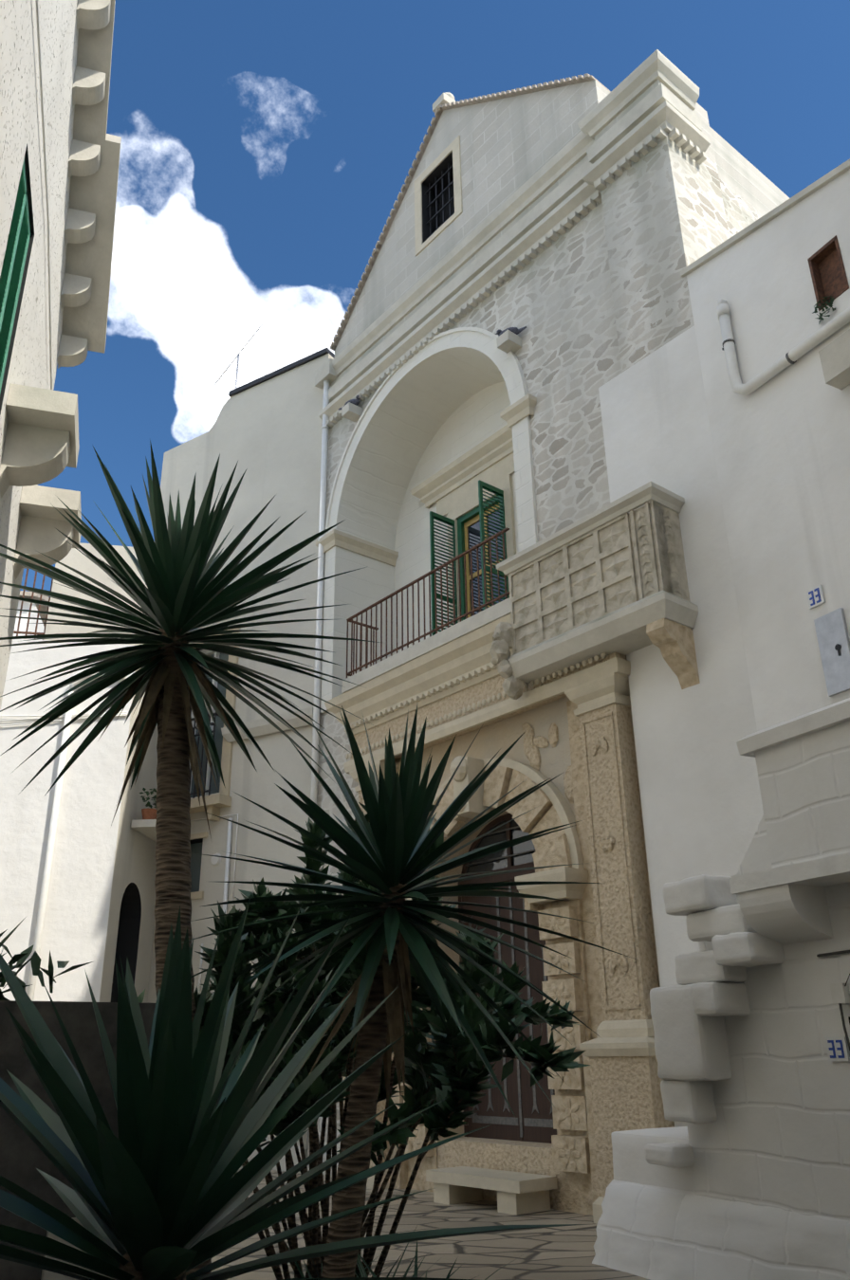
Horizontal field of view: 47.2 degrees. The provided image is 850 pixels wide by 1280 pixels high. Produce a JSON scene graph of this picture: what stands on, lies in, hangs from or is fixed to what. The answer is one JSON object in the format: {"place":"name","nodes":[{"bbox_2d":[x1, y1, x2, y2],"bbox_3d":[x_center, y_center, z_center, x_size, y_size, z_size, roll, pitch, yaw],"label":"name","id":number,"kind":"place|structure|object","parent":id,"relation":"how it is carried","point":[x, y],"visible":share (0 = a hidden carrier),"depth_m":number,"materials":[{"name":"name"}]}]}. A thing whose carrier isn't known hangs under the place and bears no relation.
{"place":"outdoors","nodes":[
{"label":"outdoors","id":0,"kind":"place"},
{"bbox_2d":[13,600,44,639],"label":"wall","id":1,"kind":"structure","parent":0,"point":[31,627],"depth_m":21.84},
{"bbox_2d":[18,590,49,625],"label":"building roof","id":2,"kind":"structure","parent":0,"point":[36,596],"depth_m":22.71,"materials":[{"name":"tile"}]},
{"bbox_2d":[0,639,135,1002],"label":"wall","id":3,"kind":"structure","parent":0,"point":[77,909],"depth_m":14.92,"materials":[{"name":"paint"}]},
{"bbox_2d":[13,566,53,639],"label":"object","id":4,"kind":"object","parent":3,"relation":"on","point":[26,632],"visible":0.06,"depth_m":16.20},
{"bbox_2d":[0,711,127,726],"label":"cable","id":5,"kind":"object","parent":3,"relation":"attached to","point":[123,713],"visible":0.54,"depth_m":15.46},
{"bbox_2d":[26,673,125,1001],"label":"pipes","id":6,"kind":"object","parent":3,"relation":"attached to","point":[47,866],"visible":0.4,"depth_m":14.67,"materials":[{"name":"metal"}]},
{"bbox_2d":[40,1217,116,1279],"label":"dark wall base","id":7,"kind":"object","parent":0,"point":[47,1275],"visible":0.14,"depth_m":5.11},
{"bbox_2d":[43,542,157,1003],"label":"wall","id":8,"kind":"structure","parent":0,"point":[130,928],"depth_m":16.00,"materials":[{"name":"paint"}]},
{"bbox_2d":[130,819,156,841],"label":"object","id":9,"kind":"object","parent":8,"relation":"attached to","point":[146,828],"visible":0.43,"depth_m":15.61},
{"bbox_2d":[141,807,156,819],"bbox_3d":[-4.459,3.033,16.224,0.260,0.200,1.097,-3,-23,4],"label":"flower pot","id":10,"kind":"object","parent":9,"relation":"on","point":[149,813],"visible":0.21,"depth_m":15.76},
{"bbox_2d":[139,787,156,808],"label":"potted plants","id":11,"kind":"object","parent":10,"relation":"in","point":[148,804],"visible":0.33,"depth_m":15.93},
{"bbox_2d":[189,713,219,798],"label":"juliet wall","id":12,"kind":"structure","parent":0,"point":[194,727],"depth_m":16.91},
{"bbox_2d":[189,649,219,795],"bbox_3d":[-3.878,1.455,17.724,1.000,2.900,0.080,-14,-26,29],"label":"door frame","id":13,"kind":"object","parent":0,"point":[216,655],"depth_m":17.74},
{"bbox_2d":[188,627,240,899],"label":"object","id":14,"kind":"structure","parent":0,"point":[216,802],"depth_m":16.70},
{"bbox_2d":[210,853,220,865],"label":"wall lamp","id":15,"kind":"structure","parent":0,"point":[215,860],"depth_m":16.30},
{"bbox_2d":[146,353,333,1171],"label":"wall","id":16,"kind":"structure","parent":0,"point":[266,435],"depth_m":17.62,"materials":[{"name":"paint"}]},
{"bbox_2d":[190,813,237,993],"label":"wall pipes","id":17,"kind":"object","parent":16,"relation":"attached to","point":[228,854],"depth_m":16.05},
{"bbox_2d":[210,323,264,388],"bbox_3d":[-4.308,-5.402,22.235,1.848,3.460,0.560,-19,-29,36],"label":"antenna","id":18,"kind":"object","parent":16,"relation":"on","point":[237,356],"visible":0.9,"depth_m":22.62,"materials":[{"name":"silver metal"}]},
{"bbox_2d":[228,347,334,397],"bbox_3d":[-2.892,-5.354,19.893,2.550,0.100,0.460,-14,-26,29],"label":"roof edge","id":19,"kind":"object","parent":16,"relation":"on","point":[283,370],"depth_m":19.66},
{"bbox_2d":[298,379,329,1149],"bbox_3d":[-1.794,1.046,16.120,0.132,13.140,0.132,17,-29,-36],"label":"rain pipe","id":20,"kind":"object","parent":16,"relation":"attached to","point":[319,631],"visible":0.46,"depth_m":16.78,"materials":[{"name":"metal"}]},
{"bbox_2d":[220,707,312,742],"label":"string wall","id":21,"kind":"structure","parent":0,"point":[260,727],"depth_m":16.51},
{"bbox_2d":[211,1168,649,1279],"bbox_3d":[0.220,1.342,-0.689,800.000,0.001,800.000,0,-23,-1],"label":"ground","id":22,"kind":"structure","parent":0,"point":[563,1252],"depth_m":8.21,"materials":[{"name":"stone"}]},
{"bbox_2d":[0,0,78,711],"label":"building","id":23,"kind":"structure","parent":22,"relation":"on","point":[21,139],"depth_m":8.87,"materials":[{"name":"white"}]},
{"bbox_2d":[0,158,30,392],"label":"shutter","id":24,"kind":"object","parent":23,"relation":"attached to","point":[14,259],"visible":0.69,"depth_m":8.11,"materials":[{"name":"green paint"}]},
{"bbox_2d":[0,383,81,579],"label":"balconies","id":25,"kind":"structure","parent":23,"relation":"attached to","point":[42,446],"depth_m":8.52,"materials":[{"name":"stone"}]},
{"bbox_2d":[35,0,52,389],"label":"cable","id":26,"kind":"object","parent":23,"relation":"attached to","point":[42,105],"visible":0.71,"depth_m":8.86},
{"bbox_2d":[57,0,121,368],"bbox_3d":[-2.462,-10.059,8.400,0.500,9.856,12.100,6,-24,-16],"label":"eave","id":27,"kind":"object","parent":23,"relation":"attached to","point":[94,163],"visible":0.88,"depth_m":11.02,"materials":[{"name":"stone"}]},
{"bbox_2d":[0,1000,155,1279],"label":"dark wall","id":28,"kind":"structure","parent":22,"relation":"on","point":[23,1157],"depth_m":5.33,"materials":[{"name":"paint"}]},
{"bbox_2d":[0,917,92,1000],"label":"wall plants","id":29,"kind":"object","parent":28,"relation":"on","point":[35,960],"depth_m":5.69,"materials":[{"name":"plant"}]},
{"bbox_2d":[0,438,380,1276],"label":"tall yucca","id":30,"kind":"object","parent":22,"relation":"on","point":[188,592],"depth_m":5.42,"materials":[{"name":"plant"}]},
{"bbox_2d":[97,647,235,842],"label":"dead palm leaves","id":31,"kind":"object","parent":30,"relation":"attached to","point":[160,675],"visible":0.56,"depth_m":5.41,"materials":[{"name":"plant"}]},
{"bbox_2d":[0,891,584,1279],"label":"yucca","id":32,"kind":"object","parent":22,"relation":"on","point":[163,1187],"depth_m":2.43,"materials":[{"name":"plant"}]},
{"bbox_2d":[137,802,589,1279],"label":"shrub","id":33,"kind":"object","parent":22,"relation":"on","point":[440,1064],"depth_m":5.35,"materials":[{"name":"plant"}]},
{"bbox_2d":[336,760,396,1189],"bbox_3d":[-0.743,4.330,13.171,0.457,5.360,0.870,17,-29,-36],"label":"pilaster","id":34,"kind":"object","parent":22,"relation":"on","point":[370,1179],"visible":0.06,"depth_m":13.90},
{"bbox_2d":[386,762,407,1189],"bbox_3d":[-0.367,4.218,12.921,0.217,5.360,0.350,17,-29,-36],"label":"flank","id":35,"kind":"object","parent":22,"relation":"on","point":[401,1181],"visible":0.11,"depth_m":11.86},
{"bbox_2d":[182,705,638,1278],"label":"yucca","id":36,"kind":"object","parent":22,"relation":"on","point":[393,844],"depth_m":3.97,"materials":[{"name":"plant"}]},
{"bbox_2d":[297,913,414,1115],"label":"dead leaves","id":37,"kind":"object","parent":36,"relation":"attached to","point":[395,975],"visible":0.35,"depth_m":3.94,"materials":[{"name":"plant"}]},
{"bbox_2d":[400,923,441,1191],"bbox_3d":[-0.081,5.136,12.140,0.252,3.050,0.547,17,-29,-36],"label":"jamb","id":38,"kind":"object","parent":22,"relation":"on","point":[429,1161],"visible":0.1,"depth_m":11.63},
{"bbox_2d":[425,1166,557,1215],"bbox_3d":[0.690,5.863,10.374,0.540,0.310,1.480,17,-29,-36],"label":"step bench","id":39,"kind":"object","parent":22,"relation":"on","point":[518,1193],"visible":1,"depth_m":10.10,"materials":[{"name":"stone"}]},
{"bbox_2d":[437,1136,561,1210],"bbox_3d":[1.004,5.964,10.944,0.580,0.560,1.996,17,-29,-36],"label":"threshold","id":40,"kind":"object","parent":22,"relation":"on","point":[520,1156],"visible":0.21,"depth_m":10.79,"materials":[{"name":"stone"}]},
{"bbox_2d":[307,127,788,1175],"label":"building","id":41,"kind":"structure","parent":22,"relation":"on","point":[438,411],"depth_m":14.59,"materials":[{"name":"white"}]},
{"bbox_2d":[314,357,337,388],"bbox_3d":[-1.819,-5.104,18.807,0.400,0.360,0.500,17,-29,-36],"label":"stone block","id":42,"kind":"object","parent":41,"relation":"attached to","point":[324,371],"visible":0.57,"depth_m":18.63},
{"bbox_2d":[342,790,386,1168],"bbox_3d":[-0.718,4.465,13.134,0.397,5.080,0.750,17,-29,-36],"label":"pilaster","id":43,"kind":"object","parent":41,"relation":"attached to","point":[380,1106],"visible":0.04,"depth_m":12.14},
{"bbox_2d":[359,795,366,814],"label":"stone block","id":44,"kind":"structure","parent":43,"relation":"attached to","point":[360,796],"depth_m":14.15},
{"bbox_2d":[341,596,511,693],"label":"balcony slab","id":45,"kind":"structure","parent":41,"relation":"attached to","point":[485,616],"depth_m":13.14,"materials":[{"name":"stone"}]},
{"bbox_2d":[315,393,536,566],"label":"niche imposts","id":46,"kind":"object","parent":41,"relation":"attached to","point":[518,411],"visible":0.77,"depth_m":17.07,"materials":[{"name":"stone"}]},
{"bbox_2d":[346,527,509,677],"bbox_3d":[0.155,-0.351,13.748,0.600,1.000,3.620,17,-29,-36],"label":"balcony rail","id":47,"kind":"object","parent":41,"relation":"attached to","point":[436,629],"visible":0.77,"depth_m":13.57,"materials":[{"name":"metal"}]},
{"bbox_2d":[320,327,538,713],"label":"arch molding","id":48,"kind":"structure","parent":41,"relation":"attached to","point":[484,342],"depth_m":15.84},
{"bbox_2d":[341,329,522,421],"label":"niche corbels","id":49,"kind":"object","parent":41,"relation":"attached to","point":[507,340],"visible":0.93,"depth_m":14.19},
{"bbox_2d":[338,394,360,410],"bbox_3d":[-1.347,-4.270,17.552,0.526,0.220,0.160,-14,-26,28],"label":"pigeon","id":50,"kind":"object","parent":49,"relation":"on","point":[356,402],"visible":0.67,"depth_m":17.46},
{"bbox_2d":[494,326,526,336],"bbox_3d":[1.252,-4.523,14.262,0.526,0.220,0.160,-14,-26,28],"label":"pigeon","id":51,"kind":"object","parent":49,"relation":"on","point":[514,330],"visible":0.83,"depth_m":14.18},
{"bbox_2d":[410,424,515,626],"bbox_3d":[0.829,-1.262,15.643,0.270,4.140,3.040,17,-29,-36],"label":"window surround","id":52,"kind":"object","parent":41,"relation":"attached to","point":[450,489],"visible":0.48,"depth_m":16.25,"materials":[{"name":"stone"}]},
{"bbox_2d":[429,511,457,636],"bbox_3d":[0.328,-0.672,15.788,0.560,3.060,0.035,17,-29,-36],"label":"shutter","id":53,"kind":"object","parent":52,"relation":"attached to","point":[441,519],"visible":0.62,"depth_m":15.98,"materials":[{"name":"green paint"}]},
{"bbox_2d":[457,494,505,621],"bbox_3d":[0.972,-0.775,15.556,0.120,3.130,1.140,17,-29,-36],"label":"door frame","id":54,"kind":"object","parent":52,"relation":"in","point":[466,517],"visible":0.31,"depth_m":16.14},
{"bbox_2d":[463,502,501,618],"bbox_3d":[0.999,-0.730,15.561,0.050,3.010,0.940,17,-29,-36],"label":"balcony door","id":55,"kind":"structure","parent":54,"relation":"in","point":[469,522],"depth_m":15.98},
{"bbox_2d":[467,509,503,616],"bbox_3d":[0.999,-0.730,15.560,0.008,2.970,0.900,17,-29,-36],"label":"window glass","id":56,"kind":"object","parent":55,"relation":"in","point":[473,531],"depth_m":15.87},
{"bbox_2d":[477,479,509,610],"bbox_3d":[1.087,-1.048,14.931,0.560,3.060,0.035,17,-29,-36],"label":"shutter","id":57,"kind":"object","parent":52,"relation":"attached to","point":[482,485],"visible":0.5,"depth_m":15.13,"materials":[{"name":"green paint"}]},
{"bbox_2d":[334,79,609,357],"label":"gable","id":58,"kind":"structure","parent":41,"relation":"on","point":[509,146],"depth_m":16.54,"materials":[{"name":"white"}]},
{"bbox_2d":[414,135,462,255],"bbox_3d":[0.220,-7.878,17.261,0.025,1.800,1.260,17,-29,-36],"label":"window frame","id":59,"kind":"object","parent":58,"relation":"attached to","point":[453,146],"visible":1,"depth_m":17.23,"materials":[{"name":"stone"}]},
{"bbox_2d":[424,163,454,239],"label":"gable bars","id":60,"kind":"object","parent":59,"relation":"in","point":[435,200],"visible":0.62,"depth_m":17.42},
{"bbox_2d":[432,91,455,112],"bbox_3d":[0.423,-9.951,18.054,0.480,0.430,0.320,17,-29,-36],"label":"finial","id":61,"kind":"object","parent":58,"relation":"on","point":[446,98],"visible":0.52,"depth_m":17.85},
{"bbox_2d":[329,73,610,350],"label":"roof tiles","id":62,"kind":"object","parent":58,"relation":"on","point":[560,82],"visible":0.27,"depth_m":18.02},
{"bbox_2d":[324,565,630,774],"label":"cornice","id":63,"kind":"structure","parent":41,"relation":"attached to","point":[457,658],"depth_m":13.00,"materials":[{"name":"stone"}]},
{"bbox_2d":[344,652,605,759],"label":"portal dentils","id":64,"kind":"object","parent":63,"relation":"attached to","point":[444,686],"visible":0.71,"depth_m":12.95,"materials":[{"name":"stone"}]},
{"bbox_2d":[349,652,625,761],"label":"entablature","id":65,"kind":"structure","parent":41,"relation":"attached to","point":[470,696],"depth_m":12.97,"materials":[{"name":"stone"}]},
{"bbox_2d":[422,765,571,887],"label":"voussoirs","id":66,"kind":"object","parent":41,"relation":"attached to","point":[552,849],"visible":0.33,"depth_m":11.57,"materials":[{"name":"stone"}]},
{"bbox_2d":[429,755,583,869],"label":"arch molding","id":67,"kind":"structure","parent":41,"relation":"attached to","point":[468,770],"depth_m":12.07,"materials":[{"name":"stone"}]},
{"bbox_2d":[457,813,556,1143],"bbox_3d":[1.111,4.002,11.894,0.121,3.791,1.996,17,-29,-36],"label":"door","id":68,"kind":"structure","parent":41,"relation":"in","point":[534,1134],"depth_m":11.66,"materials":[{"name":"wood"}]},
{"bbox_2d":[465,819,534,876],"bbox_3d":[1.095,2.753,12.432,0.009,0.930,1.860,17,-29,-36],"label":"fanlight glass","id":69,"kind":"object","parent":68,"relation":"attached to","point":[502,863],"visible":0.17,"depth_m":12.58,"materials":[{"name":"grey"}]},
{"bbox_2d":[321,127,706,429],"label":"dentils","id":70,"kind":"object","parent":41,"relation":"attached to","point":[680,140],"visible":0.83,"depth_m":14.20,"materials":[{"name":"stone"}]},
{"bbox_2d":[318,49,710,420],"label":"cornices","id":71,"kind":"object","parent":41,"relation":"attached to","point":[663,107],"visible":0.79,"depth_m":14.60,"materials":[{"name":"stone"}]},
{"bbox_2d":[521,722,573,804],"bbox_3d":[0.753,2.021,12.492,0.102,1.584,3.983,17,-29,-36],"label":"carved relief ornament","id":72,"kind":"object","parent":41,"relation":"attached to","point":[532,743],"visible":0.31,"depth_m":11.85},
{"bbox_2d":[495,481,697,683],"bbox_3d":[1.960,-0.546,11.320,0.717,1.570,2.470,17,-29,-36],"label":"balcony ledge","id":73,"kind":"object","parent":41,"relation":"attached to","point":[621,630],"visible":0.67,"depth_m":10.84,"materials":[{"name":"stone"}]},
{"bbox_2d":[489,621,524,699],"bbox_3d":[0.990,0.245,11.794,0.481,0.981,0.255,17,-29,-36],"label":"carved stone ornament","id":74,"kind":"object","parent":73,"relation":"attached to","point":[501,647],"visible":0.94,"depth_m":11.69,"materials":[{"name":"stone"}]},
{"bbox_2d":[508,500,690,654],"bbox_3d":[1.957,-0.619,11.315,0.482,1.100,2.280,17,-29,-36],"label":"parapet box","id":75,"kind":"object","parent":41,"relation":"attached to","point":[639,551],"visible":0.88,"depth_m":10.98,"materials":[{"name":"stone"}]},
{"bbox_2d":[578,702,674,1197],"bbox_3d":[2.020,3.108,10.039,0.397,5.080,0.750,17,-29,-36],"label":"pilaster","id":76,"kind":"object","parent":41,"relation":"attached to","point":[626,1093],"visible":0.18,"depth_m":10.01,"materials":[{"name":"stone"}]},
{"bbox_2d":[581,711,639,1010],"bbox_3d":[1.949,2.276,10.340,0.050,3.090,0.450,17,-29,-36],"label":"pilaster panel frame","id":77,"kind":"object","parent":76,"relation":"attached to","point":[607,842],"visible":0.94,"depth_m":10.32,"materials":[{"name":"stone"}]},
{"bbox_2d":[645,617,699,689],"bbox_3d":[2.583,0.143,10.164,0.500,0.620,0.230,17,-29,-36],"label":"balcony corbel","id":78,"kind":"object","parent":41,"relation":"attached to","point":[672,641],"visible":1,"depth_m":10.16,"materials":[{"name":"stone"}]},
{"bbox_2d":[537,898,592,1215],"bbox_3d":[1.526,4.340,10.324,0.252,3.050,0.547,17,-29,-36],"label":"jamb","id":79,"kind":"object","parent":22,"relation":"on","point":[570,1152],"visible":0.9,"depth_m":10.24,"materials":[{"name":"stone"}]},
{"bbox_2d":[513,866,586,904],"bbox_3d":[1.437,2.779,10.930,0.417,0.300,0.787,17,-29,-36],"label":"impost","id":80,"kind":"object","parent":79,"relation":"on","point":[568,891],"visible":0.83,"depth_m":10.73,"materials":[{"name":"stone"}]},
{"bbox_2d":[518,891,543,911],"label":"stone block","id":81,"kind":"structure","parent":80,"relation":"attached to","point":[533,906],"depth_m":11.04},
{"bbox_2d":[566,700,603,1203],"bbox_3d":[1.805,3.141,10.466,0.217,5.360,0.350,17,-29,-36],"label":"pilaster edge","id":82,"kind":"object","parent":22,"relation":"on","point":[592,961],"visible":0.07,"depth_m":10.60,"materials":[{"name":"stone"}]},
{"bbox_2d":[564,672,655,1224],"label":"pilaster moldings","id":83,"kind":"structure","parent":22,"relation":"on","point":[633,1037],"depth_m":9.74,"materials":[{"name":"stone"}]},
{"bbox_2d":[610,1126,694,1191],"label":"stone block","id":84,"kind":"structure","parent":22,"relation":"on","point":[630,1163],"depth_m":7.59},
{"bbox_2d":[594,79,763,1127],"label":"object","id":85,"kind":"object","parent":22,"relation":"on","point":[701,801],"depth_m":10.76,"materials":[{"name":"paint"}]},
{"bbox_2d":[591,1179,849,1279],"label":"stair base","id":86,"kind":"object","parent":22,"relation":"on","point":[652,1233],"visible":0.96,"depth_m":6.66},
{"bbox_2d":[686,169,849,731],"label":"white building","id":87,"kind":"structure","parent":22,"relation":"on","point":[780,442],"depth_m":9.78,"materials":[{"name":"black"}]},
{"bbox_2d":[679,158,849,276],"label":"wall coping","id":88,"kind":"object","parent":87,"relation":"on","point":[800,195],"visible":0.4,"depth_m":10.51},
{"bbox_2d":[715,298,849,395],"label":"white pipe","id":89,"kind":"object","parent":87,"relation":"attached to","point":[814,338],"visible":0.98,"depth_m":10.11,"materials":[{"name":"plastic"}]},
{"bbox_2d":[721,338,796,364],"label":"pipe clamps","id":90,"kind":"object","parent":89,"relation":"attached to","point":[789,360],"visible":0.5,"depth_m":9.80,"materials":[{"name":"metal"}]},
{"bbox_2d":[805,585,824,609],"bbox_3d":[3.644,-0.400,9.077,0.017,0.180,0.170,11,-26,-26],"label":"house number plaque","id":91,"kind":"object","parent":87,"relation":"attached to","point":[819,587],"visible":0.79,"depth_m":9.06,"materials":[{"name":"white"}]},
{"bbox_2d":[807,587,821,605],"bbox_3d":[3.634,-0.402,9.072,0.005,0.140,0.120,11,-26,-26],"label":"house number","id":92,"kind":"object","parent":91,"relation":"attached to","point":[815,595],"visible":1,"depth_m":9.07,"materials":[{"name":"blue"}]},
{"bbox_2d":[806,235,848,310],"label":"window","id":93,"kind":"structure","parent":87,"relation":"on","point":[827,269],"depth_m":9.76,"materials":[{"name":"wood"}]},
{"bbox_2d":[813,607,849,696],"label":"meter box","id":94,"kind":"object","parent":87,"relation":"attached to","point":[831,630],"visible":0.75,"depth_m":8.75,"materials":[{"name":"metal"}]},
{"bbox_2d":[834,643,841,656],"bbox_3d":[3.700,0.089,8.706,0.010,0.108,0.060,11,-26,-26],"label":"keyhole","id":95,"kind":"object","parent":94,"relation":"attached to","point":[837,647],"visible":1,"depth_m":8.70,"materials":[{"name":"black"}]},
{"bbox_2d":[818,329,849,389],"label":"stone corbel","id":96,"kind":"object","parent":87,"relation":"attached to","point":[834,357],"visible":1,"depth_m":9.10,"materials":[{"name":"stone"}]},
{"bbox_2d":[686,815,849,1220],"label":"stone wall","id":97,"kind":"structure","parent":22,"relation":"on","point":[776,1134],"depth_m":6.51,"materials":[{"name":"white"}]},
{"bbox_2d":[643,874,784,1168],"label":"stone corbels","id":98,"kind":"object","parent":97,"relation":"attached to","point":[699,1003],"depth_m":7.00,"materials":[{"name":"stone"}]},
{"bbox_2d":[729,852,849,944],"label":"landing slab","id":99,"kind":"structure","parent":97,"relation":"attached to","point":[785,905],"depth_m":6.41,"materials":[{"name":"paint"}]},
{"bbox_2d":[753,719,849,868],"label":"landing parapet","id":100,"kind":"structure","parent":97,"relation":"attached to","point":[804,784],"depth_m":6.38,"materials":[{"name":"paint"}]},
{"bbox_2d":[735,697,849,757],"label":"stone ledge","id":101,"kind":"object","parent":100,"relation":"on","point":[809,722],"visible":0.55,"depth_m":6.51,"materials":[{"name":"stone"}]},
{"bbox_2d":[816,950,849,1051],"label":"cables","id":102,"kind":"object","parent":97,"relation":"attached to","point":[839,1004],"visible":0.91,"depth_m":6.19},
{"bbox_2d":[826,1040,843,1058],"bbox_3d":[2.614,2.603,6.189,0.005,0.105,0.110,11,-26,-27],"label":"house number","id":103,"kind":"object","parent":97,"relation":"attached to","point":[837,1049],"visible":1,"depth_m":6.18,"materials":[{"name":"blue"}]},
{"bbox_2d":[823,1036,849,1060],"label":"house number plaque","id":104,"kind":"object","parent":97,"relation":"attached to","point":[844,1046],"visible":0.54,"depth_m":6.18,"materials":[{"name":"white"}]},
{"bbox_2d":[829,983,849,1004],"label":"junction box","id":105,"kind":"object","parent":97,"relation":"attached to","point":[839,993],"visible":1,"depth_m":6.20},
{"bbox_3d":[-1.272,3.426,4.369,3.648,0.160,3.800,0,-23,-1],"label":"planter","id":106,"kind":"object","parent":22,"relation":"on","visible":0},
{"bbox_2d":[285,1224,521,1279],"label":"fronds","id":107,"kind":"object","parent":106,"relation":"on","point":[361,1270],"visible":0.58,"depth_m":4.77,"materials":[{"name":"green plant"}]},
{"bbox_2d":[20,0,849,597],"label":"sky","id":108,"kind":"structure","parent":0,"point":[268,148],"materials":[{"name":"blue"}]},
{"bbox_2d":[811,295,835,324],"bbox_3d":[3.901,-3.244,9.553,0.154,0.270,0.265,11,-26,-26],"label":"potted plant","id":109,"kind":"object","parent":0,"point":[830,303],"visible":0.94,"depth_m":9.57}
]}

